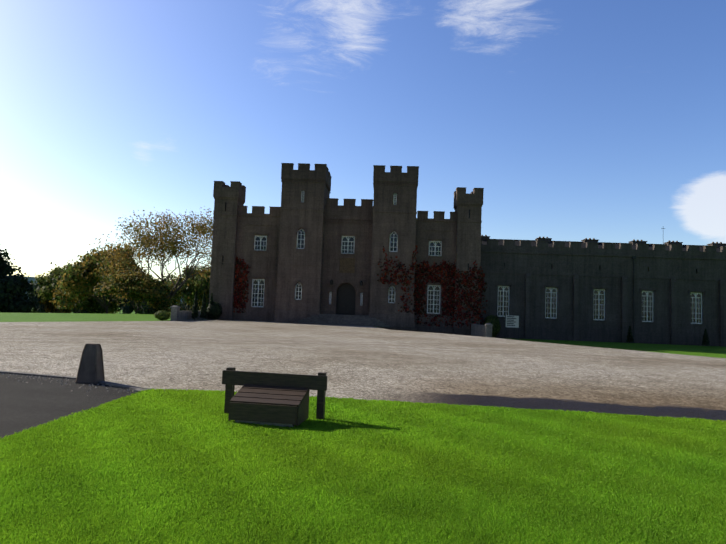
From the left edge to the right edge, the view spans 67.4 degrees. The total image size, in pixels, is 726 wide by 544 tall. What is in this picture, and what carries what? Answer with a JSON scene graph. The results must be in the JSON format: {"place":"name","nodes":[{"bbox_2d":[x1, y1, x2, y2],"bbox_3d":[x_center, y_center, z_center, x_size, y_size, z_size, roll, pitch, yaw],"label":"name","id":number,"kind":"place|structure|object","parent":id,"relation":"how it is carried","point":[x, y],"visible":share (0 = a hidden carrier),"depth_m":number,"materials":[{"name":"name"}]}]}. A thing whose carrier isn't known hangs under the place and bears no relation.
{"place":"outdoors","nodes":[
{"label":"outdoors","id":0,"kind":"place"},
{"bbox_2d":[0,373,136,439],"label":"asphalt path","id":1,"kind":"structure","parent":0,"point":[30,403],"depth_m":8.65,"materials":[{"name":"grey asphalt"}]},
{"bbox_2d":[0,370,150,391],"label":"kerb setts","id":2,"kind":"structure","parent":1,"relation":"on","point":[136,389],"depth_m":10.83,"materials":[{"name":"stone"}]},
{"bbox_2d":[75,343,104,383],"bbox_3d":[-5.225,1.756,10.479,0.421,0.753,0.340,2,-4,3],"label":"stone marker","id":3,"kind":"object","parent":1,"relation":"on","point":[91,368],"visible":0.94,"depth_m":10.37,"materials":[{"name":"grey stone"}]},
{"bbox_2d":[2,373,722,421],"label":"stray pebbles","id":4,"kind":"object","parent":1,"relation":"on","point":[74,382],"visible":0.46,"depth_m":10.22,"materials":[{"name":"stone"}]},
{"bbox_2d":[5,276,182,301],"bbox_3d":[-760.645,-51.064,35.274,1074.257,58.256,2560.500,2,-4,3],"label":"distant hills","id":5,"kind":"structure","parent":0,"point":[31,278],"depth_m":1111.60,"materials":[{"name":"green plant"}]},
{"bbox_2d":[0,388,725,543],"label":"lawn grass","id":6,"kind":"structure","parent":0,"point":[166,466],"depth_m":5.14,"materials":[{"name":"green plant"}]},
{"bbox_2d":[222,367,327,426],"bbox_3d":[-1.315,1.736,7.544,1.549,0.685,0.694,1,-4,9],"label":"bench","id":7,"kind":"object","parent":6,"relation":"on","point":[276,399],"visible":0.9,"depth_m":7.54,"materials":[{"name":"brown wood"}]},
{"bbox_2d":[0,308,725,357],"bbox_3d":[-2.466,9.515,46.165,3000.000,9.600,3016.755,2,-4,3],"label":"ground","id":8,"kind":"structure","parent":0,"point":[712,351],"depth_m":48.23,"materials":[{"name":"green plant"}]},
{"bbox_2d":[0,244,39,312],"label":"tree","id":9,"kind":"object","parent":8,"relation":"on","point":[14,296],"visible":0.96,"depth_m":105.11,"materials":[{"name":"green plant"}]},
{"bbox_2d":[27,282,47,312],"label":"tree","id":10,"kind":"object","parent":8,"relation":"on","point":[41,307],"visible":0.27,"depth_m":317.42,"materials":[{"name":"green plant"}]},
{"bbox_2d":[38,296,71,312],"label":"bush","id":11,"kind":"object","parent":8,"relation":"on","point":[50,307],"visible":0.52,"depth_m":107.27,"materials":[{"name":"green plant"}]},
{"bbox_2d":[31,258,122,313],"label":"tree","id":12,"kind":"object","parent":8,"relation":"on","point":[91,304],"visible":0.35,"depth_m":96.31,"materials":[{"name":"green plant"}]},
{"bbox_2d":[63,301,95,312],"bbox_3d":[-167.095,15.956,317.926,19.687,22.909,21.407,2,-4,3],"label":"shrub","id":13,"kind":"object","parent":8,"relation":"on","point":[84,311],"visible":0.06,"depth_m":319.92,"materials":[{"name":"green plant"}]},
{"bbox_2d":[47,244,151,313],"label":"green tree","id":14,"kind":"object","parent":8,"relation":"on","point":[75,282],"visible":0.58,"depth_m":85.92,"materials":[{"name":"green plant"}]},
{"bbox_2d":[117,296,137,313],"bbox_3d":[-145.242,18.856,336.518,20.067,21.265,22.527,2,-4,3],"label":"bush","id":15,"kind":"object","parent":8,"relation":"on","point":[126,309],"visible":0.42,"depth_m":328.96,"materials":[{"name":"green plant"}]},
{"bbox_2d":[94,267,175,313],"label":"green tree","id":16,"kind":"object","parent":8,"relation":"on","point":[154,292],"visible":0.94,"depth_m":76.90,"materials":[{"name":"green plant"}]},
{"bbox_2d":[87,207,213,307],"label":"tree","id":17,"kind":"object","parent":8,"relation":"on","point":[168,244],"visible":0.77,"depth_m":80.55,"materials":[{"name":"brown plant"}]},
{"bbox_2d":[134,301,168,313],"bbox_3d":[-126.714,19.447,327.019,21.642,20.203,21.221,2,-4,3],"label":"shrub","id":18,"kind":"object","parent":8,"relation":"on","point":[146,312],"visible":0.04,"depth_m":319.77,"materials":[{"name":"green plant"}]},
{"bbox_2d":[153,310,170,319],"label":"shrub stems","id":19,"kind":"object","parent":8,"relation":"on","point":[161,315],"visible":0.9,"depth_m":47.69,"materials":[{"name":"green plant"}]},
{"bbox_2d":[159,263,210,310],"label":"tree","id":20,"kind":"object","parent":8,"relation":"on","point":[198,283],"visible":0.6,"depth_m":114.27,"materials":[{"name":"green plant"}]},
{"bbox_2d":[179,298,192,310],"bbox_3d":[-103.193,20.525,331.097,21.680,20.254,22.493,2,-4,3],"label":"shrub","id":21,"kind":"object","parent":8,"relation":"on","point":[183,306],"visible":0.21,"depth_m":324.83,"materials":[{"name":"green plant"}]},
{"bbox_2d":[170,305,492,337],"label":"forecourt wall piers","id":22,"kind":"structure","parent":8,"relation":"on","point":[484,330],"depth_m":48.66,"materials":[{"name":"stone"}]},
{"bbox_2d":[208,163,483,335],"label":"castle","id":23,"kind":"structure","parent":8,"relation":"on","point":[309,251],"depth_m":56.06,"materials":[{"name":"stone"}]},
{"bbox_2d":[233,245,487,327],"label":"ivy leaves","id":24,"kind":"object","parent":23,"relation":"attached to","point":[417,300],"visible":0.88,"depth_m":55.86,"materials":[{"name":"red plant"}]},
{"bbox_2d":[0,320,725,420],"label":"gravel forecourt","id":25,"kind":"structure","parent":8,"relation":"on","point":[367,362],"depth_m":16.17,"materials":[{"name":"beige gravel"}]},
{"bbox_2d":[191,291,198,320],"bbox_3d":[-15.579,3.141,50.653,0.702,2.769,0.702,2,-4,3],"label":"conifer shrub","id":26,"kind":"object","parent":25,"relation":"on","point":[195,310],"visible":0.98,"depth_m":50.54,"materials":[{"name":"green plant"}]},
{"bbox_2d":[200,292,206,319],"bbox_3d":[-15.486,3.306,52.955,0.737,2.764,0.725,2,-4,3],"label":"conifer shrub","id":27,"kind":"object","parent":25,"relation":"on","point":[203,311],"visible":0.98,"depth_m":52.79,"materials":[{"name":"green plant"}]},
{"bbox_2d":[207,293,213,319],"bbox_3d":[-15.402,3.469,55.237,0.694,2.760,0.686,2,-4,3],"label":"conifer shrub","id":28,"kind":"object","parent":25,"relation":"on","point":[211,300],"visible":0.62,"depth_m":55.15,"materials":[{"name":"green plant"}]},
{"bbox_2d":[206,301,221,319],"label":"shrub stems","id":29,"kind":"object","parent":25,"relation":"on","point":[216,311],"visible":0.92,"depth_m":55.01,"materials":[{"name":"green plant"}]},
{"bbox_2d":[484,315,500,337],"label":"shrub stems","id":30,"kind":"object","parent":8,"relation":"on","point":[494,322],"visible":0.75,"depth_m":54.76,"materials":[{"name":"green plant"}]},
{"bbox_2d":[505,315,518,339],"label":"sign posts","id":31,"kind":"object","parent":8,"relation":"on","point":[511,321],"visible":0.83,"depth_m":48.24,"materials":[{"name":"grey metal"}]},
{"bbox_2d":[479,228,725,346],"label":"castle wing","id":32,"kind":"structure","parent":8,"relation":"on","point":[595,290],"depth_m":56.24,"materials":[{"name":"grey stone"}]},
{"bbox_2d":[626,326,633,342],"bbox_3d":[26.769,6.265,54.582,0.782,1.778,0.760,2,-4,3],"label":"conifer shrub","id":33,"kind":"object","parent":8,"relation":"on","point":[629,337],"visible":1,"depth_m":54.45,"materials":[{"name":"green plant"}]},
{"bbox_2d":[701,329,709,345],"bbox_3d":[34.168,6.519,54.276,0.724,1.770,0.731,-1,-5,42],"label":"conifer shrub","id":34,"kind":"object","parent":8,"relation":"on","point":[705,341],"visible":1,"depth_m":54.15,"materials":[{"name":"green plant"}]},
{"bbox_2d":[0,0,725,280],"label":"sky","id":35,"kind":"structure","parent":0,"point":[575,120],"materials":[{"name":"blue"}]}
]}

